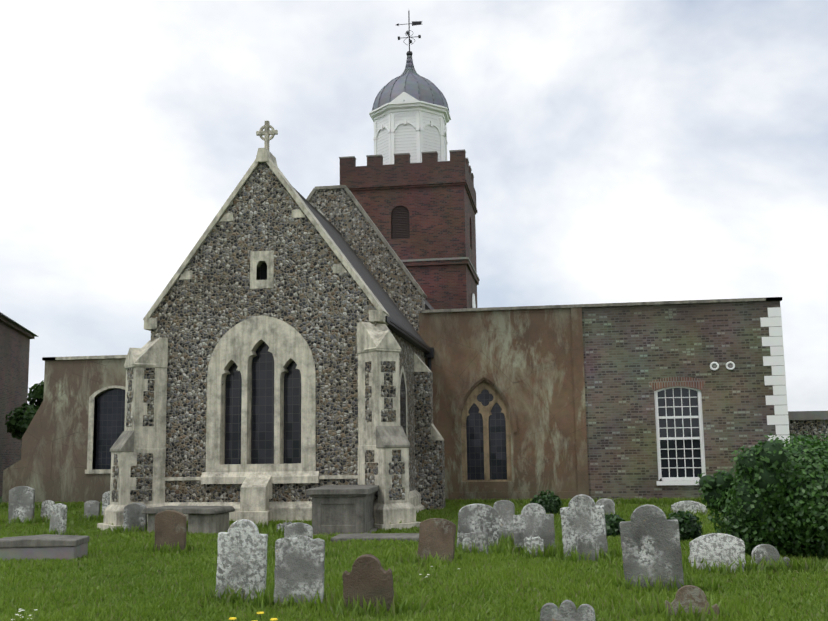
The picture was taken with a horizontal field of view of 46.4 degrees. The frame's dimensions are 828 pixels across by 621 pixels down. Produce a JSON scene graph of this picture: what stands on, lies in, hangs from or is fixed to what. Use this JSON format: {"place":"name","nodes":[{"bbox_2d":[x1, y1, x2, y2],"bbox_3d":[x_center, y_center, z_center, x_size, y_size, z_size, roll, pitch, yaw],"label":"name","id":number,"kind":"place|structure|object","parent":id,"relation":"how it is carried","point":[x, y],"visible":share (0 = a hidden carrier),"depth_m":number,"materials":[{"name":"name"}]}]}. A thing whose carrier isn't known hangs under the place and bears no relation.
{"place":"outdoors","nodes":[
{"label":"outdoors","id":0,"kind":"place"},
{"bbox_2d":[0,312,38,496],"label":"house","id":1,"kind":"structure","parent":0,"point":[15,337],"depth_m":42.55,"materials":[{"name":"paint"}]},
{"bbox_2d":[39,358,125,502],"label":"aisle wall","id":2,"kind":"structure","parent":0,"point":[71,387],"depth_m":31.07,"materials":[{"name":"brown paint"}]},
{"bbox_2d":[151,162,377,501],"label":"flint gable wall","id":3,"kind":"structure","parent":0,"point":[316,303],"depth_m":22.23,"materials":[{"name":"grey stone"}]},
{"bbox_2d":[292,186,430,491],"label":"roof","id":4,"kind":"structure","parent":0,"point":[408,338],"depth_m":26.39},
{"bbox_2d":[339,149,479,309],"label":"tower","id":5,"kind":"structure","parent":0,"point":[436,253],"depth_m":46.33,"materials":[{"name":"red brick"}]},
{"bbox_2d":[369,11,450,164],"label":"cupola","id":6,"kind":"object","parent":5,"relation":"on","point":[409,113],"visible":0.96,"depth_m":48.64,"materials":[{"name":"white paint"}]},
{"bbox_2d":[391,206,475,307],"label":"tower louvres","id":7,"kind":"object","parent":5,"relation":"in","point":[400,228],"visible":0.58,"depth_m":46.54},
{"bbox_2d":[0,0,827,410],"label":"sky","id":8,"kind":"structure","parent":0,"point":[618,151],"materials":[{"name":"white"}]},
{"bbox_2d":[400,353,444,509],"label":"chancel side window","id":9,"kind":"structure","parent":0,"point":[429,465],"depth_m":26.83,"materials":[{"name":"grey stone"}]},
{"bbox_2d":[425,308,577,491],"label":"rendered wall","id":10,"kind":"structure","parent":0,"point":[524,357],"depth_m":29.13,"materials":[{"name":"brown paint"}]},
{"bbox_2d":[582,300,783,500],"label":"brick wall","id":11,"kind":"structure","parent":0,"point":[631,353],"depth_m":28.41,"materials":[{"name":"brown brick"}]},
{"bbox_2d":[649,361,734,484],"bbox_3d":[8.176,3.293,28.220,2.485,3.550,0.250,-2,-8,8],"label":"sash window","id":12,"kind":"structure","parent":11,"relation":"attached to","point":[680,435],"depth_m":28.31,"materials":[{"name":"white paint"}]},
{"bbox_3d":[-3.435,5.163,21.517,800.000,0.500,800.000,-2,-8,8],"label":"ground","id":13,"kind":"structure","parent":0,"visible":0},
{"bbox_2d":[8,486,34,522],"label":"headstone","id":14,"kind":"object","parent":13,"relation":"on","point":[21,501],"visible":0.65,"depth_m":23.68,"materials":[{"name":"grey stone"}]},
{"bbox_2d":[4,380,43,439],"bbox_3d":[-14.908,5.309,40.476,3.585,4.946,3.860,-2,-8,8],"label":"tree","id":15,"kind":"object","parent":13,"relation":"on","point":[31,407],"depth_m":39.38,"materials":[{"name":"green plant"}]},
{"bbox_2d":[0,534,89,560],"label":"ledger tomb","id":16,"kind":"object","parent":13,"relation":"on","point":[50,546],"visible":0.83,"depth_m":15.60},
{"bbox_2d":[41,500,54,518],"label":"headstone","id":17,"kind":"object","parent":13,"relation":"on","point":[46,507],"visible":0.52,"depth_m":24.08,"materials":[{"name":"grey stone"}]},
{"bbox_2d":[49,503,66,534],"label":"headstone","id":18,"kind":"object","parent":13,"relation":"on","point":[58,519],"visible":0.6,"depth_m":20.04,"materials":[{"name":"grey stone"}]},
{"bbox_2d":[2,355,126,503],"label":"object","id":19,"kind":"object","parent":13,"relation":"on","point":[106,433],"visible":0.44,"depth_m":31.14,"materials":[{"name":"beige stone"}]},
{"bbox_2d":[84,500,99,518],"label":"headstone","id":20,"kind":"object","parent":13,"relation":"on","point":[92,507],"visible":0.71,"depth_m":24.35,"materials":[{"name":"grey stone"}]},
{"bbox_2d":[101,491,109,514],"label":"headstone","id":21,"kind":"object","parent":13,"relation":"on","point":[105,499],"visible":0.27,"depth_m":24.28,"materials":[{"name":"grey stone"}]},
{"bbox_2d":[123,503,146,531],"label":"headstone","id":22,"kind":"object","parent":13,"relation":"on","point":[134,516],"visible":0.58,"depth_m":20.48,"materials":[{"name":"grey stone"}]},
{"bbox_2d":[154,510,186,551],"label":"headstone","id":23,"kind":"object","parent":13,"relation":"on","point":[170,526],"visible":0.69,"depth_m":16.42,"materials":[{"name":"brown stone"}]},
{"bbox_2d":[142,506,234,533],"bbox_3d":[-4.734,4.441,20.286,1.700,0.620,0.900,-3,-8,16],"label":"table tomb","id":24,"kind":"object","parent":13,"relation":"on","point":[210,519],"visible":0.58,"depth_m":19.92,"materials":[{"name":"stone"}]},
{"bbox_2d":[11,566,432,620],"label":"lawn flowers","id":25,"kind":"object","parent":13,"relation":"on","point":[234,618],"visible":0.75,"depth_m":9.89,"materials":[{"name":"yellow plant"}]},
{"bbox_2d":[215,519,267,600],"bbox_3d":[-1.995,2.997,11.183,0.582,1.136,0.101,2,-5,5],"label":"headstone","id":26,"kind":"object","parent":13,"relation":"on","point":[242,553],"visible":0.75,"depth_m":11.14,"materials":[{"name":"grey stone"}]},
{"bbox_2d":[143,121,424,525],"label":"chancel dressings","id":27,"kind":"structure","parent":13,"relation":"on","point":[254,504],"depth_m":22.00,"materials":[{"name":"beige stone"}]},
{"bbox_2d":[97,337,167,530],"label":"buttress","id":28,"kind":"structure","parent":27,"relation":"attached to","point":[138,455],"depth_m":21.92,"materials":[{"name":"stone"}]},
{"bbox_2d":[201,251,318,483],"bbox_3d":[-3.476,1.268,22.182,2.720,5.320,0.420,-2,-8,8],"label":"window surround","id":29,"kind":"object","parent":27,"relation":"attached to","point":[262,425],"visible":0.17,"depth_m":22.21,"materials":[{"name":"stone"}]},
{"bbox_2d":[206,315,315,471],"bbox_3d":[-3.451,1.901,22.196,2.560,3.550,0.470,-2,-8,8],"label":"window frame","id":30,"kind":"object","parent":27,"relation":"attached to","point":[239,344],"visible":0.77,"depth_m":22.02,"materials":[{"name":"stone"}]},
{"bbox_2d":[277,522,291,531],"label":"headstone","id":31,"kind":"object","parent":13,"relation":"on","point":[284,524],"visible":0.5,"depth_m":19.77,"materials":[{"name":"grey stone"}]},
{"bbox_2d":[284,522,312,538],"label":"headstone","id":32,"kind":"object","parent":13,"relation":"on","point":[293,530],"visible":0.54,"depth_m":15.60,"materials":[{"name":"grey stone"}]},
{"bbox_2d":[274,535,324,604],"bbox_3d":[-1.273,3.001,10.731,0.556,0.980,0.107,-1,-14,1],"label":"headstone","id":33,"kind":"object","parent":13,"relation":"on","point":[299,565],"visible":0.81,"depth_m":10.71,"materials":[{"name":"grey stone"}]},
{"bbox_2d":[306,485,378,537],"bbox_3d":[-1.413,4.162,20.018,1.240,1.000,2.240,-1,-8,5],"label":"chest tomb","id":34,"kind":"object","parent":13,"relation":"on","point":[344,509],"visible":0.83,"depth_m":19.03,"materials":[{"name":"stone"}]},
{"bbox_2d":[342,554,393,610],"bbox_3d":[-0.476,2.997,10.207,0.533,0.817,0.117,-4,-4,5],"label":"headstone","id":35,"kind":"object","parent":13,"relation":"on","point":[368,577],"visible":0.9,"depth_m":10.16,"materials":[{"name":"brown stone"}]},
{"bbox_2d":[331,533,418,542],"bbox_3d":[-0.549,4.307,18.147,1.900,0.160,0.900,-2,-8,5],"label":"ledger","id":36,"kind":"object","parent":13,"relation":"on","point":[384,536],"visible":0.27,"depth_m":17.89,"materials":[{"name":"stone"}]},
{"bbox_2d":[357,322,420,529],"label":"buttress","id":37,"kind":"structure","parent":13,"relation":"on","point":[383,451],"depth_m":21.10,"materials":[{"name":"stone"}]},
{"bbox_2d":[0,496,827,620],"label":"grass","id":38,"kind":"structure","parent":13,"relation":"on","point":[118,574],"depth_m":12.20,"materials":[{"name":"green plant"}]},
{"bbox_2d":[530,489,562,513],"bbox_3d":[3.273,4.774,23.845,0.812,0.705,0.640,-2,-8,8],"label":"bush","id":39,"kind":"object","parent":38,"relation":"on","point":[551,495],"depth_m":23.68,"materials":[{"name":"green plant"}]},
{"bbox_2d":[418,518,455,561],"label":"headstone","id":40,"kind":"object","parent":13,"relation":"on","point":[437,535],"visible":0.62,"depth_m":14.34,"materials":[{"name":"brown stone"}]},
{"bbox_2d":[462,531,487,553],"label":"headstone","id":41,"kind":"object","parent":13,"relation":"on","point":[477,538],"visible":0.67,"depth_m":15.52,"materials":[{"name":"grey stone"}]},
{"bbox_2d":[457,504,498,545],"bbox_3d":[1.065,3.727,16.120,0.686,0.992,0.080,2,-6,1],"label":"headstone","id":42,"kind":"object","parent":13,"relation":"on","point":[474,518],"visible":0.6,"depth_m":16.10,"materials":[{"name":"grey stone"}]},
{"bbox_2d":[494,500,514,539],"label":"headstone","id":43,"kind":"object","parent":13,"relation":"on","point":[505,509],"visible":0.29,"depth_m":17.45,"materials":[{"name":"grey stone"}]},
{"bbox_2d":[513,503,554,550],"bbox_3d":[1.922,3.603,15.460,0.661,1.024,0.070,-3,-10,5],"label":"headstone","id":44,"kind":"object","parent":13,"relation":"on","point":[534,520],"visible":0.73,"depth_m":15.45,"materials":[{"name":"grey stone"}]},
{"bbox_2d":[524,536,543,556],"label":"headstone","id":45,"kind":"object","parent":13,"relation":"on","point":[531,542],"visible":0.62,"depth_m":15.08,"materials":[{"name":"grey stone"}]},
{"bbox_2d":[540,600,595,620],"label":"headstone","id":46,"kind":"object","parent":13,"relation":"on","point":[567,610],"visible":1,"depth_m":7.67,"materials":[{"name":"grey stone"}]},
{"bbox_2d":[560,494,607,556],"bbox_3d":[2.607,3.421,14.810,0.685,1.185,0.105,-7,-4,16],"label":"headstone","id":47,"kind":"object","parent":13,"relation":"on","point":[582,514],"visible":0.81,"depth_m":14.78,"materials":[{"name":"grey stone"}]},
{"bbox_2d":[577,536,598,560],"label":"headstone","id":48,"kind":"object","parent":13,"relation":"on","point":[586,545],"visible":0.58,"depth_m":14.31,"materials":[{"name":"grey stone"}]},
{"bbox_2d":[596,498,614,514],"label":"headstone","id":49,"kind":"object","parent":13,"relation":"on","point":[609,504],"visible":0.38,"depth_m":22.52,"materials":[{"name":"grey stone"}]},
{"bbox_2d":[422,297,789,500],"bbox_3d":[6.677,3.789,35.950,10.640,5.990,15.070,-2,-8,8],"label":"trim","id":50,"kind":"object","parent":13,"relation":"on","point":[779,419],"visible":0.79,"depth_m":28.70,"materials":[{"name":"white stone"}]},
{"bbox_2d":[306,185,433,333],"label":"flint gable wall","id":51,"kind":"structure","parent":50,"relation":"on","point":[341,209],"depth_m":30.39,"materials":[{"name":"stone"}]},
{"bbox_2d":[419,313,433,369],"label":"wall","id":52,"kind":"structure","parent":50,"relation":"attached to","point":[422,331],"depth_m":29.73,"materials":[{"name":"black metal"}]},
{"bbox_2d":[461,380,511,481],"bbox_3d":[2.185,3.635,29.257,1.500,3.040,0.170,-2,-8,8],"label":"window frame","id":53,"kind":"object","parent":50,"relation":"attached to","point":[485,412],"visible":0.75,"depth_m":29.19,"materials":[{"name":"brown stone"}]},
{"bbox_2d":[466,389,506,479],"bbox_3d":[2.184,3.650,29.250,1.480,2.990,0.020,-2,-8,8],"label":"arched window","id":54,"kind":"structure","parent":53,"relation":"in","point":[497,446],"depth_m":29.19,"materials":[{"name":"black glass"}]},
{"bbox_2d":[605,514,624,536],"bbox_3d":[3.735,4.090,18.274,0.634,0.504,0.542,-2,-8,8],"label":"bush","id":55,"kind":"object","parent":13,"relation":"on","point":[610,519],"depth_m":18.12,"materials":[{"name":"green plant"}]},
{"bbox_2d":[619,504,683,590],"bbox_3d":[2.848,2.939,11.558,0.695,1.214,0.108,-6,-6,14],"label":"headstone","id":56,"kind":"object","parent":13,"relation":"on","point":[650,542],"visible":0.79,"depth_m":11.52,"materials":[{"name":"grey stone"}]},
{"bbox_2d":[667,510,702,540],"bbox_3d":[4.856,3.923,17.488,0.736,0.592,0.655,-2,-8,8],"label":"bush","id":57,"kind":"object","parent":13,"relation":"on","point":[687,515],"depth_m":17.31,"materials":[{"name":"green plant"}]},
{"bbox_2d":[671,501,706,514],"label":"headstone","id":58,"kind":"object","parent":13,"relation":"on","point":[691,506],"visible":0.44,"depth_m":22.81,"materials":[{"name":"grey stone"}]},
{"bbox_2d":[665,585,718,615],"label":"headstone","id":59,"kind":"object","parent":13,"relation":"on","point":[687,595],"visible":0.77,"depth_m":9.58,"materials":[{"name":"stone"}]},
{"bbox_2d":[689,533,746,571],"bbox_3d":[4.103,3.378,13.040,0.729,0.725,0.086,-5,-14,14],"label":"headstone","id":60,"kind":"object","parent":13,"relation":"on","point":[718,548],"visible":0.58,"depth_m":13.03,"materials":[{"name":"grey stone"}]},
{"bbox_2d":[695,431,827,558],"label":"elder bush","id":61,"kind":"object","parent":13,"relation":"on","point":[793,523],"depth_m":14.39,"materials":[{"name":"green plant"}]},
{"bbox_2d":[751,544,789,567],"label":"headstone","id":62,"kind":"object","parent":13,"relation":"on","point":[763,550],"visible":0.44,"depth_m":13.16,"materials":[{"name":"grey stone"}]},
{"bbox_2d":[788,411,827,441],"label":"boundary wall","id":63,"kind":"structure","parent":13,"relation":"on","point":[812,423],"depth_m":29.55,"materials":[{"name":"grey stone"}]}
]}

